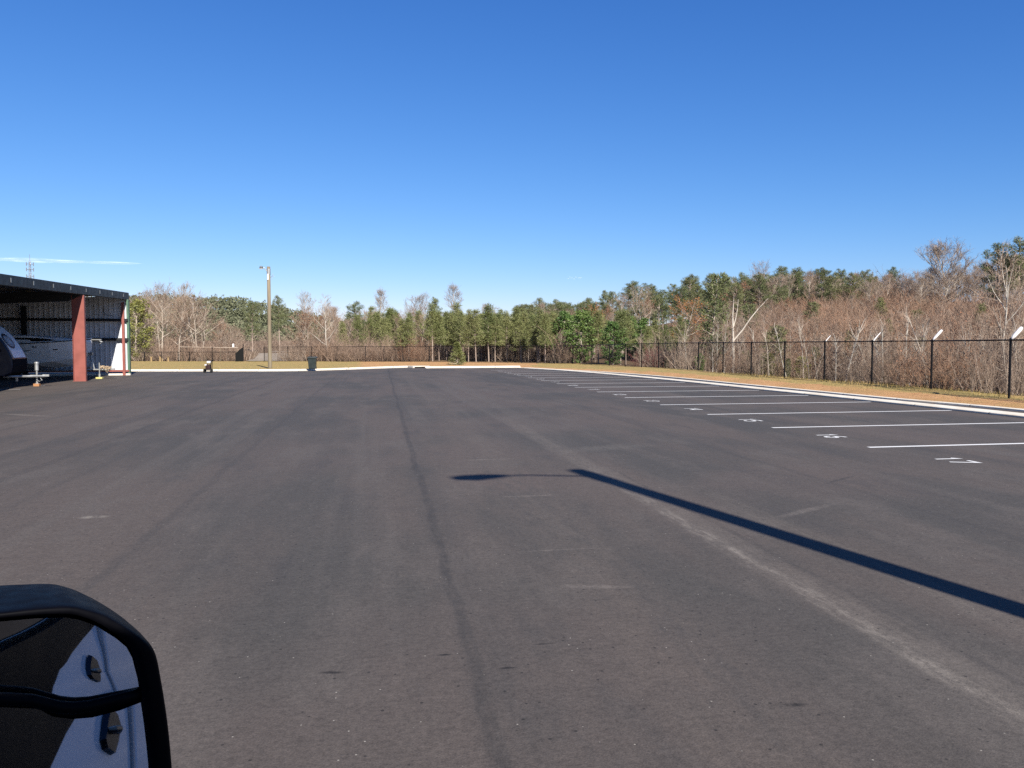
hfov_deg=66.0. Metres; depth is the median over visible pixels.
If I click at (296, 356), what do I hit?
bare shrub
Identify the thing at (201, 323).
bare tree
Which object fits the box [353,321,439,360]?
bare shrub
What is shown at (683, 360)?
bare shrub
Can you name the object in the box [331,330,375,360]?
bare shrub
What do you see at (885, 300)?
russet shrub
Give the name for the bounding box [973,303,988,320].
young pine
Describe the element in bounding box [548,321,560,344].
young pine
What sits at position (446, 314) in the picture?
young pine
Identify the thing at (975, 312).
bare shrub
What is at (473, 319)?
young pine
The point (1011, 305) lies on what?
bare tree
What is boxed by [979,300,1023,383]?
pale sapling
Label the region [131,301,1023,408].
ground
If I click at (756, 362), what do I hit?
bare shrub
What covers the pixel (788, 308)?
russet shrub
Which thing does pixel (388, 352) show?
bare shrub
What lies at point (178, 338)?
bare shrub
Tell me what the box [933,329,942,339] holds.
post sleeve
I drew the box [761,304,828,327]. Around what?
bare shrub
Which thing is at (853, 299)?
russet shrub
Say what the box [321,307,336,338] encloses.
bare tree
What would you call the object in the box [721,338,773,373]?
bare shrub
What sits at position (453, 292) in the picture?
bare tree
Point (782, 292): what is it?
pine tree
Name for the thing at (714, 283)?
cedar tree
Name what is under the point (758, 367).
bare shrub
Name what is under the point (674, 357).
bare shrub
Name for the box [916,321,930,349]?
bare tree
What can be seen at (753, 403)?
parking stripe
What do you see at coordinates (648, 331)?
young pine
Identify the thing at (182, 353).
bare shrub
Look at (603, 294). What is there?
pine tree
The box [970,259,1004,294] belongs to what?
bare tree
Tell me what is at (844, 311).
bare shrub
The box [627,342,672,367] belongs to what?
maroon shrub
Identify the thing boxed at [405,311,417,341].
young pine
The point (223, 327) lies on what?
russet tree
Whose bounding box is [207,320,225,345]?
bare tree
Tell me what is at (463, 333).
young pine
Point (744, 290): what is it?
russet tree
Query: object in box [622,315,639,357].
evergreen tree
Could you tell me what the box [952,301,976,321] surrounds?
bare tree
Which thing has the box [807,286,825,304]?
bare tree
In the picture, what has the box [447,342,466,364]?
planted conifer
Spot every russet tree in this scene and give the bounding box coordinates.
[166,320,186,358]
[211,322,229,360]
[286,310,314,359]
[308,313,326,344]
[600,306,614,324]
[633,295,656,335]
[711,293,738,324]
[726,280,760,320]
[775,298,799,320]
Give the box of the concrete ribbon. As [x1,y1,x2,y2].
[520,367,1023,417]
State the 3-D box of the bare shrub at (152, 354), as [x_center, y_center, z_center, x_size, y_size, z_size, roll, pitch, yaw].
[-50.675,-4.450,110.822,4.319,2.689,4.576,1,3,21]
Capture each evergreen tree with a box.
[130,298,160,360]
[551,310,578,360]
[555,315,585,357]
[560,309,601,362]
[598,321,628,364]
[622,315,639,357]
[630,317,654,360]
[675,320,696,348]
[694,353,705,370]
[760,353,776,375]
[794,356,811,377]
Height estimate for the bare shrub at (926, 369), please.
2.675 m
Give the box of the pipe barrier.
[202,344,237,356]
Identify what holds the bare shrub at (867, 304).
on the ground at (965, 397)
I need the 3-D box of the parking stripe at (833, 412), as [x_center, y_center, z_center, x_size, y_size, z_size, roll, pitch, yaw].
[9.604,0.848,23.592,7.996,0.001,0.135,-1,3,-10]
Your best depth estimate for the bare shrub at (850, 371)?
39.99 m
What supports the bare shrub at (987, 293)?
on the ground at (965, 397)
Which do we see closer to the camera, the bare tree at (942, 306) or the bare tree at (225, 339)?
the bare tree at (942, 306)
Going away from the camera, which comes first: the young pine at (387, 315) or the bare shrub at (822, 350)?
the bare shrub at (822, 350)
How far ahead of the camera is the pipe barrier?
107.45 m
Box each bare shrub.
[130,325,176,358]
[131,347,154,360]
[136,334,176,360]
[137,345,166,360]
[141,326,185,358]
[142,338,181,360]
[148,333,200,360]
[150,334,199,360]
[152,328,213,355]
[156,341,206,360]
[160,325,202,359]
[171,335,204,360]
[183,348,206,360]
[192,334,242,360]
[192,338,224,360]
[197,337,237,360]
[200,322,267,360]
[205,332,243,360]
[213,332,251,360]
[221,344,251,360]
[250,327,288,348]
[273,334,306,361]
[274,333,317,360]
[278,330,321,359]
[278,350,300,360]
[284,327,335,359]
[296,345,322,361]
[297,325,360,359]
[297,337,324,359]
[307,324,356,359]
[312,331,352,361]
[317,333,362,358]
[326,326,378,359]
[327,342,358,361]
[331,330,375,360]
[334,337,377,361]
[341,323,374,357]
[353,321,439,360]
[355,340,393,360]
[357,332,403,361]
[359,347,379,360]
[370,335,405,360]
[370,340,399,361]
[398,333,440,360]
[403,347,428,361]
[420,339,445,359]
[433,343,450,359]
[434,347,467,359]
[441,343,477,359]
[450,335,498,360]
[469,345,505,360]
[476,336,526,361]
[489,344,533,361]
[501,346,548,361]
[505,341,542,361]
[529,331,605,361]
[532,347,555,361]
[532,348,555,361]
[539,327,601,362]
[548,349,568,362]
[549,329,590,363]
[635,339,664,366]
[636,324,698,366]
[637,327,692,368]
[652,339,695,368]
[660,335,708,369]
[661,340,713,369]
[662,309,712,342]
[662,331,720,371]
[681,332,718,369]
[688,326,769,357]
[692,352,727,372]
[698,306,771,349]
[705,309,783,358]
[721,334,770,374]
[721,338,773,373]
[725,320,777,359]
[727,344,773,373]
[734,334,794,376]
[734,335,796,375]
[741,320,788,349]
[742,302,827,352]
[750,300,853,345]
[752,293,844,313]
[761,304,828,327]
[787,354,826,379]
[794,327,850,379]
[795,339,841,381]
[809,295,901,324]
[809,329,845,379]
[810,337,868,379]
[814,340,869,380]
[815,295,864,311]
[816,293,876,323]
[817,354,856,381]
[818,340,896,382]
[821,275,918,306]
[831,312,929,386]
[833,316,904,384]
[836,334,918,382]
[840,335,911,383]
[842,291,908,321]
[843,357,883,383]
[847,289,971,354]
[857,343,923,384]
[859,317,968,386]
[861,320,918,382]
[874,331,929,384]
[878,281,969,310]
[888,335,973,388]
[891,327,953,385]
[891,330,957,388]
[892,317,1002,382]
[894,310,1021,390]
[897,311,1023,392]
[898,294,982,338]
[902,313,985,352]
[903,311,989,348]
[917,307,1002,343]
[917,314,1023,393]
[918,344,988,390]
[920,300,1009,336]
[922,290,1017,323]
[922,327,1001,385]
[931,286,1018,337]
[940,310,1023,394]
[940,315,1020,393]
[941,317,1020,393]
[942,346,1023,395]
[947,288,1021,325]
[948,320,1023,393]
[953,283,1022,310]
[953,318,1023,394]
[964,276,1005,302]
[966,318,1023,379]
[979,319,1023,392]
[981,353,1023,393]
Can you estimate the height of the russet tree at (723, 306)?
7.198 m
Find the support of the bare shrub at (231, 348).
on the ground at (965, 397)
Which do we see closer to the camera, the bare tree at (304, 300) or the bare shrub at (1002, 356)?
the bare shrub at (1002, 356)
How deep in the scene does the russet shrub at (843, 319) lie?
64.93 m
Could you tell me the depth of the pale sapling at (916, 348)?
36.37 m
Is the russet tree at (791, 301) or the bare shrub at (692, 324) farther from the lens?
the bare shrub at (692, 324)
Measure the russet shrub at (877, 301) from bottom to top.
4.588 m
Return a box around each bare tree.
[130,298,154,333]
[131,298,166,333]
[133,288,157,333]
[135,294,168,328]
[138,282,182,356]
[145,300,166,354]
[147,296,175,356]
[157,301,173,342]
[162,295,193,360]
[162,301,199,350]
[167,291,226,360]
[172,281,194,340]
[174,313,201,360]
[184,300,207,342]
[191,314,210,354]
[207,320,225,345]
[209,321,227,345]
[215,328,238,360]
[220,324,246,359]
[231,329,244,349]
[293,322,312,352]
[295,289,317,338]
[302,306,313,339]
[320,307,338,337]
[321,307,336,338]
[324,304,344,333]
[336,315,356,338]
[374,286,387,314]
[392,314,404,348]
[399,293,431,318]
[403,304,427,322]
[413,313,429,345]
[444,284,462,312]
[477,304,498,314]
[539,302,548,348]
[605,292,637,352]
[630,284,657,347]
[722,302,735,334]
[728,315,747,355]
[735,316,748,343]
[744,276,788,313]
[745,315,765,357]
[748,259,771,287]
[753,273,788,306]
[754,309,776,339]
[760,299,783,316]
[772,272,798,307]
[781,311,797,336]
[792,313,830,356]
[802,271,818,309]
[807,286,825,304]
[810,334,826,358]
[811,274,824,298]
[819,321,845,353]
[824,275,845,301]
[832,337,840,363]
[841,272,873,296]
[847,294,857,312]
[854,279,885,306]
[866,280,883,307]
[873,271,898,303]
[873,325,893,346]
[880,281,908,298]
[882,274,896,295]
[892,273,921,304]
[895,273,910,298]
[901,271,928,298]
[906,313,923,337]
[911,276,933,307]
[912,268,944,301]
[912,277,931,305]
[914,237,978,305]
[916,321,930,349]
[923,264,937,301]
[925,267,970,305]
[928,275,956,301]
[935,301,948,314]
[941,262,966,303]
[942,273,959,306]
[948,272,971,299]
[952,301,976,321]
[956,318,973,345]
[961,274,985,301]
[961,274,987,304]
[961,311,994,348]
[963,262,999,298]
[967,264,982,293]
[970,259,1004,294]
[999,275,1023,363]
[1008,267,1023,331]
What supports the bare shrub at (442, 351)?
on the ground at (965, 397)
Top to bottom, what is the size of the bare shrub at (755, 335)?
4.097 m
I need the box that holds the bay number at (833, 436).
[824,434,843,437]
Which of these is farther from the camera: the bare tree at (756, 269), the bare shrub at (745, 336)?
the bare tree at (756, 269)
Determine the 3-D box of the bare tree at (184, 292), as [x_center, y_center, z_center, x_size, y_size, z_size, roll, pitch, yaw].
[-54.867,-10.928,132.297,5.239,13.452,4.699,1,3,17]
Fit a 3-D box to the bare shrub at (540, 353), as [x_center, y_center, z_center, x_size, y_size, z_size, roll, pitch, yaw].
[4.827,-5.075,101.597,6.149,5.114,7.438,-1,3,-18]
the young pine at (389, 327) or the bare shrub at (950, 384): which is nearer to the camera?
the bare shrub at (950, 384)
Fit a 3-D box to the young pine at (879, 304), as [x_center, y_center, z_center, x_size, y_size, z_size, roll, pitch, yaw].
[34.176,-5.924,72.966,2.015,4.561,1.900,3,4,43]
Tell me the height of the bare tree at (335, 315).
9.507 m
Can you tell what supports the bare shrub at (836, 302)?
on the ground at (965, 397)
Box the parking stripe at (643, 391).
[626,390,735,391]
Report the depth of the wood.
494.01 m
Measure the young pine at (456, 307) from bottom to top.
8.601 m
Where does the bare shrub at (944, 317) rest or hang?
on the ground at (965, 397)
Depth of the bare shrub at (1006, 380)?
30.53 m
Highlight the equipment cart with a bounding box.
[203,360,212,372]
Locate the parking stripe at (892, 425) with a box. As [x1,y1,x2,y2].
[772,422,1023,427]
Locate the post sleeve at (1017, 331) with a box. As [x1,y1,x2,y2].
[1011,327,1022,338]
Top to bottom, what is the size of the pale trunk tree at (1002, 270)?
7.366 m
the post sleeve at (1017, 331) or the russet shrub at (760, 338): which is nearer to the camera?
the post sleeve at (1017, 331)
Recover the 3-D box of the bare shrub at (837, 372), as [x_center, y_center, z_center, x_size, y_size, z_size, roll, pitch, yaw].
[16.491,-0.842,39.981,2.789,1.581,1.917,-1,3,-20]
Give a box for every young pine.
[335,321,349,345]
[340,313,353,338]
[349,315,367,356]
[362,317,372,344]
[365,305,375,329]
[367,311,382,344]
[368,311,381,357]
[374,317,390,360]
[381,308,392,359]
[383,317,394,344]
[387,309,400,339]
[392,313,400,339]
[393,318,410,361]
[397,318,417,361]
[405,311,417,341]
[414,310,425,342]
[420,302,446,359]
[430,310,448,359]
[438,311,450,358]
[444,310,457,356]
[445,314,454,356]
[446,317,461,352]
[450,301,463,357]
[450,311,466,358]
[458,315,469,354]
[459,309,474,360]
[460,309,485,361]
[470,313,486,360]
[477,303,502,361]
[484,315,502,361]
[486,316,504,361]
[493,309,508,361]
[493,311,508,359]
[494,310,516,360]
[505,305,521,361]
[510,321,531,361]
[515,310,529,361]
[523,321,534,361]
[524,314,540,361]
[526,308,547,361]
[532,318,548,361]
[536,312,555,362]
[542,313,557,361]
[548,317,562,358]
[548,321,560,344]
[584,309,599,354]
[588,309,607,362]
[609,310,631,360]
[615,310,639,343]
[641,325,654,357]
[650,318,664,352]
[657,325,673,350]
[665,326,678,352]
[671,316,689,349]
[841,330,855,354]
[873,297,888,320]
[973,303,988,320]
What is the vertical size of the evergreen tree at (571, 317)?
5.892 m
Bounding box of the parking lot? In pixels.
[0,368,1023,767]
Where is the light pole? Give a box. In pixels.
[259,266,271,367]
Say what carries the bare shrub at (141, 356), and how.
on the ground at (965, 397)
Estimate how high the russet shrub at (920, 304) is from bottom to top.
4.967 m
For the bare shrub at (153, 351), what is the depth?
110.96 m
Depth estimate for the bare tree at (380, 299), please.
137.59 m
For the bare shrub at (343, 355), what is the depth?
102.53 m
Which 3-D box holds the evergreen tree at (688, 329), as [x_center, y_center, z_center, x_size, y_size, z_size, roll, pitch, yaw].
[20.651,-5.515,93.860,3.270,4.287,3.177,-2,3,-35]
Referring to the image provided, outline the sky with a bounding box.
[0,0,1023,327]
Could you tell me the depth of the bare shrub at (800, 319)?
66.10 m
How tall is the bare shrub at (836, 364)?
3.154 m
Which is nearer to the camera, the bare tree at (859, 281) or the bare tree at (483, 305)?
the bare tree at (859, 281)
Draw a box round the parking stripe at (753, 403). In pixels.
[671,402,835,404]
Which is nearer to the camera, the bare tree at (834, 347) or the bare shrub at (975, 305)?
the bare tree at (834, 347)
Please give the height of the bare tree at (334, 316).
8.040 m
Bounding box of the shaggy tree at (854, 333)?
[843,320,869,380]
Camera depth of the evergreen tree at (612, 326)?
77.09 m
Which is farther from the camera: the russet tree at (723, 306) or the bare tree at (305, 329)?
the bare tree at (305, 329)
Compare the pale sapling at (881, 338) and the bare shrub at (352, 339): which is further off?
the bare shrub at (352, 339)
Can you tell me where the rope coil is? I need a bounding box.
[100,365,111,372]
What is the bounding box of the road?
[247,351,298,360]
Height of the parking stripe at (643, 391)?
0.001 m
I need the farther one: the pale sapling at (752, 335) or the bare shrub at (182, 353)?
the bare shrub at (182, 353)
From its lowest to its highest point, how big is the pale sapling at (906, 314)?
4.795 m
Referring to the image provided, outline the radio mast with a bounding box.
[26,254,33,277]
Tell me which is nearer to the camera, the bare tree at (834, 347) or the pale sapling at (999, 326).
the pale sapling at (999, 326)
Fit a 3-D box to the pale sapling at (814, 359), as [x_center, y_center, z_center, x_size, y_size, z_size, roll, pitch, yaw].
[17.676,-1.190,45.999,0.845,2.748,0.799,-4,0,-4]
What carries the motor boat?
on the trailer at (89, 368)
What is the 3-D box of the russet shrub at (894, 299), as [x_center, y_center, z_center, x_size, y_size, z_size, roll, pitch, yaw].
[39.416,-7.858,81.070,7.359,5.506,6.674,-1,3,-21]
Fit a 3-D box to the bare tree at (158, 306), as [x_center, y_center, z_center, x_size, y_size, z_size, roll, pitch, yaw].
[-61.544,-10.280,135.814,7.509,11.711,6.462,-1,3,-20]
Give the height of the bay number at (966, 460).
0.001 m
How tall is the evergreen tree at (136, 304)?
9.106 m
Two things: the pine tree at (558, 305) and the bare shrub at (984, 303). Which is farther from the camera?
the pine tree at (558, 305)
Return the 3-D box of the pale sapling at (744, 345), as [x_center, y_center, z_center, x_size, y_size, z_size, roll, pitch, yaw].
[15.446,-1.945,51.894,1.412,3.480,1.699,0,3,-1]
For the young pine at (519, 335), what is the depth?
98.03 m
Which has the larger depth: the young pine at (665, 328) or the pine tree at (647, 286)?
the pine tree at (647, 286)
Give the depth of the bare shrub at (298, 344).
113.52 m
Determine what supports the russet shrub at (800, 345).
on the ground at (965, 397)
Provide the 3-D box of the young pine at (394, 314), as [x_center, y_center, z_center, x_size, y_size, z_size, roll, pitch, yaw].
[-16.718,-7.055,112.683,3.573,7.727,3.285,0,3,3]
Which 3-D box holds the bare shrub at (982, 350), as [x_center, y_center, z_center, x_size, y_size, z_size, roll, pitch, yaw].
[22.166,-1.690,37.089,4.627,4.681,6.732,2,3,35]
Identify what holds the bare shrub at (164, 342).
on the ground at (965, 397)
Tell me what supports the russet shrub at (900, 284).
on the ground at (965, 397)
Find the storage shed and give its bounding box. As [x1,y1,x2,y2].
[0,274,130,380]
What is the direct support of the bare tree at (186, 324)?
on the ground at (965, 397)
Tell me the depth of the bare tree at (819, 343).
49.74 m
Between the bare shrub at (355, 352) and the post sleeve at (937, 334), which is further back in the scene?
the bare shrub at (355, 352)
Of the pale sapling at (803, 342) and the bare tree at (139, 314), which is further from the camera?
the bare tree at (139, 314)
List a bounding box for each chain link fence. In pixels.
[131,347,233,360]
[264,338,1023,397]
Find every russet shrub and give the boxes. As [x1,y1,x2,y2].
[304,342,333,360]
[391,334,435,361]
[664,315,734,345]
[685,328,705,354]
[687,341,737,371]
[741,321,797,359]
[748,340,804,376]
[752,318,844,377]
[754,299,804,327]
[765,296,828,322]
[766,307,834,331]
[772,295,831,317]
[772,318,839,358]
[775,296,850,325]
[784,309,878,352]
[786,303,861,326]
[791,338,860,381]
[797,293,840,310]
[802,291,889,325]
[805,302,869,318]
[808,311,912,360]
[810,281,902,306]
[818,311,880,330]
[824,282,887,310]
[825,310,898,351]
[830,265,957,303]
[833,339,901,381]
[835,286,938,322]
[838,314,905,336]
[842,290,908,313]
[844,306,917,325]
[854,302,970,343]
[860,299,934,349]
[862,289,927,313]
[864,302,933,326]
[870,312,973,353]
[871,281,956,307]
[872,309,944,326]
[880,323,1002,390]
[883,288,958,315]
[902,299,1023,357]
[913,293,1010,331]
[920,295,1001,320]
[937,287,1022,310]
[942,317,1013,355]
[951,302,1023,352]
[958,290,1023,330]
[964,295,1023,321]
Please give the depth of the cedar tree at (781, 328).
49.84 m
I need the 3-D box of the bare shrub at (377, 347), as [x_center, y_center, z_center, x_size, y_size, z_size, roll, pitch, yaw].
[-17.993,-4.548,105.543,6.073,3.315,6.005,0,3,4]
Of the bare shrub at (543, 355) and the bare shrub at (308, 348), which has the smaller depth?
the bare shrub at (543, 355)
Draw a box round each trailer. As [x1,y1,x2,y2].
[0,326,49,383]
[0,353,114,379]
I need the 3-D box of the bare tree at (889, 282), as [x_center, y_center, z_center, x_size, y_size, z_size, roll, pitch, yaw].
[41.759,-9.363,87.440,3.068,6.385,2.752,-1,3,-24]
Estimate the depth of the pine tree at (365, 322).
111.47 m
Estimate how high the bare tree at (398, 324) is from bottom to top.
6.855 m
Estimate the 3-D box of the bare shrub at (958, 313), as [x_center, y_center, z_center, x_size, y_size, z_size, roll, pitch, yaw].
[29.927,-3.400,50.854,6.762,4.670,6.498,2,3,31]
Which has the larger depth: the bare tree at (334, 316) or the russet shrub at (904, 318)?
the bare tree at (334, 316)
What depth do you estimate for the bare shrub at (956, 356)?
36.19 m
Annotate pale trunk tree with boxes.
[305,295,342,350]
[672,319,695,366]
[704,315,728,360]
[717,320,731,368]
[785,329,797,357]
[925,317,944,353]
[966,239,1023,393]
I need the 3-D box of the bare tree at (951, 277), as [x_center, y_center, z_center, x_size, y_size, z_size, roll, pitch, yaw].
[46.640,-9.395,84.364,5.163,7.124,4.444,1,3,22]
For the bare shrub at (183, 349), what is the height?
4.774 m
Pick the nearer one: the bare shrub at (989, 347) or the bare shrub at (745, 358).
the bare shrub at (989, 347)
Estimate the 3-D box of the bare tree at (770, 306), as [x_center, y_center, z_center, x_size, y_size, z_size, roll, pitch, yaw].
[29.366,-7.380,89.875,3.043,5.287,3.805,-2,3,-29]
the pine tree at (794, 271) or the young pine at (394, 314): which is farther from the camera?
the young pine at (394, 314)
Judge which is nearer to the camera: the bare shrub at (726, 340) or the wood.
the bare shrub at (726, 340)
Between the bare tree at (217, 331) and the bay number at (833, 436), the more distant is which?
the bare tree at (217, 331)
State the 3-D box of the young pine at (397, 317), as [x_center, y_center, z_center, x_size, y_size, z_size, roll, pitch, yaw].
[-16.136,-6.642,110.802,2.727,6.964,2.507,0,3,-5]
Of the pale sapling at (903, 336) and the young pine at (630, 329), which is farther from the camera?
the young pine at (630, 329)
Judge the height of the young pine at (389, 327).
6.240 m
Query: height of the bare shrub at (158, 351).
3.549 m
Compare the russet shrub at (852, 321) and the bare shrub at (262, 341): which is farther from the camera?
the bare shrub at (262, 341)
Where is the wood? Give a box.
[91,292,425,340]
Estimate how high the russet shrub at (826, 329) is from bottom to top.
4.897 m
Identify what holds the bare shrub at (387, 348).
on the ground at (965, 397)
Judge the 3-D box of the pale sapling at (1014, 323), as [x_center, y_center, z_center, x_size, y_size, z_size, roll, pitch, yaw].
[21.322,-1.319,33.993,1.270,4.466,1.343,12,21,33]
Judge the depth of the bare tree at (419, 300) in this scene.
142.11 m
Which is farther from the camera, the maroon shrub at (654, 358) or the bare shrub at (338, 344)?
the bare shrub at (338, 344)
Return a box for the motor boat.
[11,334,101,368]
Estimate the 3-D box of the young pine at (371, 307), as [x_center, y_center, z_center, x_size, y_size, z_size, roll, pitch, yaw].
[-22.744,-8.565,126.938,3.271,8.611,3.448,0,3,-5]
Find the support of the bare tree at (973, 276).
on the ground at (965, 397)
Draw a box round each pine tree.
[242,300,260,350]
[271,295,287,352]
[344,301,366,340]
[360,319,369,340]
[429,296,442,314]
[511,304,529,320]
[526,304,543,318]
[531,297,549,312]
[545,298,567,316]
[561,302,575,316]
[567,306,578,314]
[572,299,594,353]
[582,297,598,351]
[589,301,604,352]
[598,290,608,307]
[600,291,624,321]
[615,287,637,311]
[622,280,643,315]
[629,305,646,322]
[638,283,652,312]
[640,289,657,325]
[646,285,656,319]
[647,290,671,337]
[647,293,668,339]
[664,284,680,321]
[666,286,694,319]
[667,291,675,308]
[670,300,680,321]
[680,274,699,301]
[683,285,704,325]
[687,275,704,294]
[695,295,712,322]
[701,273,714,292]
[711,292,726,321]
[720,277,731,287]
[725,282,746,324]
[731,272,753,313]
[744,273,777,313]
[767,273,785,301]
[772,286,795,310]
[773,265,789,286]
[777,271,791,299]
[783,267,806,297]
[788,271,807,303]
[806,269,821,287]
[813,267,835,304]
[823,272,845,306]
[833,268,847,300]
[842,271,862,304]
[856,269,877,302]
[882,266,901,294]
[978,242,1020,300]
[995,236,1023,305]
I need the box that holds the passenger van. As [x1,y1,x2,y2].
[0,584,171,767]
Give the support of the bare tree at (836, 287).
on the ground at (965, 397)
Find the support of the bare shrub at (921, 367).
on the ground at (965, 397)
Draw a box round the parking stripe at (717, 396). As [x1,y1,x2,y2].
[624,395,803,397]
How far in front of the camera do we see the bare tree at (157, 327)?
111.33 m
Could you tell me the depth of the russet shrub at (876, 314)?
65.35 m
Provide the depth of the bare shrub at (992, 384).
29.74 m
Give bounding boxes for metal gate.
[235,344,243,361]
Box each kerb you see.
[131,366,407,370]
[425,366,519,367]
[527,367,1023,410]
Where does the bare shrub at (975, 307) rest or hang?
on the ground at (965, 397)
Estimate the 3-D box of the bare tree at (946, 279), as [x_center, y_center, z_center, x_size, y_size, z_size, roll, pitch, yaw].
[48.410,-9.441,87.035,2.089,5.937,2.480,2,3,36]
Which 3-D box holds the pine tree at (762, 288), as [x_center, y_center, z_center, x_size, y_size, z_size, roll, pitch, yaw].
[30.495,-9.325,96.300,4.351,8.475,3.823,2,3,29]
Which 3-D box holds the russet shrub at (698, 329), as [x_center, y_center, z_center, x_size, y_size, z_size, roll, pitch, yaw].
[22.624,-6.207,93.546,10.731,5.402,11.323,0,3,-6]
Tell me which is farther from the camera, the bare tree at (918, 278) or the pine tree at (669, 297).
the pine tree at (669, 297)
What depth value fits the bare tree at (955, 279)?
87.97 m
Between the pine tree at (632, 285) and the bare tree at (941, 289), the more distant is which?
the pine tree at (632, 285)
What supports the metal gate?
on the ground at (965, 397)
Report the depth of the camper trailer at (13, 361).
37.99 m
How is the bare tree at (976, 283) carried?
on the ground at (965, 397)
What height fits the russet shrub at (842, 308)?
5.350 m
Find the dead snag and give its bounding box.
[725,287,770,370]
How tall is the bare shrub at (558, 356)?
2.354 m
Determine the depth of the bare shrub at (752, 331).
68.98 m
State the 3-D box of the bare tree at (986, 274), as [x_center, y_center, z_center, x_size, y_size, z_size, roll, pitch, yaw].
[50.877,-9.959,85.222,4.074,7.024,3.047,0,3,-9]
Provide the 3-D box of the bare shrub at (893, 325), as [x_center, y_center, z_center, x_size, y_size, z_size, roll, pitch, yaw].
[25.846,-3.314,50.739,8.315,5.627,8.652,2,3,30]
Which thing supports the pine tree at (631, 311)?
on the ground at (965, 397)
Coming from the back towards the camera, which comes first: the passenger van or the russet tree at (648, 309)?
the russet tree at (648, 309)
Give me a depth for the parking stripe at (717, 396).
30.92 m
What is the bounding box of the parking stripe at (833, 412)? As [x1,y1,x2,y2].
[708,410,951,414]
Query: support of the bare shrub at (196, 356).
on the ground at (965, 397)
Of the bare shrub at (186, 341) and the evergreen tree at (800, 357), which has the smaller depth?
the evergreen tree at (800, 357)
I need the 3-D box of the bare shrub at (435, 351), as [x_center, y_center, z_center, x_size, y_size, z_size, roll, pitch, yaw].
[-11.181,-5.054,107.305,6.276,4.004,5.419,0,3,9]
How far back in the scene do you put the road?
123.62 m
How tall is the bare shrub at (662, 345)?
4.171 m
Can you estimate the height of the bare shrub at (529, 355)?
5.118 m
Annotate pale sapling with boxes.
[705,340,718,371]
[738,332,754,366]
[744,323,762,374]
[756,320,779,374]
[769,314,788,375]
[789,314,817,377]
[791,314,813,372]
[809,344,819,379]
[826,328,847,380]
[838,304,874,381]
[843,318,873,360]
[862,316,890,381]
[862,322,880,382]
[864,310,895,380]
[865,320,892,366]
[884,307,914,385]
[895,298,937,386]
[900,335,942,387]
[906,310,938,382]
[907,329,922,383]
[912,309,934,378]
[949,319,972,384]
[958,313,979,370]
[971,324,988,366]
[974,328,995,389]
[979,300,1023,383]
[996,307,1023,389]
[996,311,1022,391]
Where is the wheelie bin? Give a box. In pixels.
[307,357,316,368]
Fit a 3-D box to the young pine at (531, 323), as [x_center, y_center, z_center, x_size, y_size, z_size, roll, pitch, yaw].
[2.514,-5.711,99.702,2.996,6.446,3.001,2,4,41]
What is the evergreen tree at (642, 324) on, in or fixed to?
on the ground at (965, 397)
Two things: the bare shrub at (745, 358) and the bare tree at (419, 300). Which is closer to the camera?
the bare shrub at (745, 358)
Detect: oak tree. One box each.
[583,301,604,351]
[668,294,708,351]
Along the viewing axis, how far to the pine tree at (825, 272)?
97.11 m
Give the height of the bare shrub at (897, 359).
3.938 m
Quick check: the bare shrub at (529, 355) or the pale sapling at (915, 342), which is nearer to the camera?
the pale sapling at (915, 342)
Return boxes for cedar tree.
[695,271,731,371]
[740,303,760,341]
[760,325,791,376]
[785,358,791,377]
[801,301,820,324]
[809,347,821,379]
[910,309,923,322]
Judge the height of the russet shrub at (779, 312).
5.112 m
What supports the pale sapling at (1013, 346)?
on the ground at (965, 397)
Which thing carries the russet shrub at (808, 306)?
on the ground at (965, 397)
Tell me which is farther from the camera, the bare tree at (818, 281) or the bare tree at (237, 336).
the bare tree at (237, 336)
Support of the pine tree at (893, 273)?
on the ground at (965, 397)
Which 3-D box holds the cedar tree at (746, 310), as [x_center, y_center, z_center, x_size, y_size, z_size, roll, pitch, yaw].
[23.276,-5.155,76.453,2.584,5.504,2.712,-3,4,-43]
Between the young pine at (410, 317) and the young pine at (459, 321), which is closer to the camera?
the young pine at (459, 321)
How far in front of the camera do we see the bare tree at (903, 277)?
94.57 m
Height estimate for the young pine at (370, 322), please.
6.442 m
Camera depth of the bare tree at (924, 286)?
84.27 m
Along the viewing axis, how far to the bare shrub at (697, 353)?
64.31 m
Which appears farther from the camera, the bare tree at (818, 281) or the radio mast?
the radio mast
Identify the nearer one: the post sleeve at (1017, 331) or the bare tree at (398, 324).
the post sleeve at (1017, 331)
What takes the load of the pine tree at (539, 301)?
on the ground at (965, 397)
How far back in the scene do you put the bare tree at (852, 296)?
80.28 m
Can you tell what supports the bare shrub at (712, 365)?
on the ground at (965, 397)
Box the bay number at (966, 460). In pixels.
[946,458,980,462]
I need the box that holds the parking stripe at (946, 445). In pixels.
[870,443,1023,447]
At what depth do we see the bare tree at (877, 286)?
85.52 m
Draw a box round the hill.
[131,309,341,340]
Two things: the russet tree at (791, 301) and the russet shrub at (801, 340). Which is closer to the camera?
the russet shrub at (801, 340)
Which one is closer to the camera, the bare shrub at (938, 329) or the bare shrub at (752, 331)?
the bare shrub at (938, 329)
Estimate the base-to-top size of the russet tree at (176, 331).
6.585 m
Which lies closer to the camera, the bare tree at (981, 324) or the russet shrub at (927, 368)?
the russet shrub at (927, 368)
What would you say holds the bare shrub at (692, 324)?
on the ground at (965, 397)
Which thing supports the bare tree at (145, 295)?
on the ground at (965, 397)
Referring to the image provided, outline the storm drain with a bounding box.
[407,366,424,367]
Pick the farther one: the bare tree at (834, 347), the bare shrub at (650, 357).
the bare shrub at (650, 357)

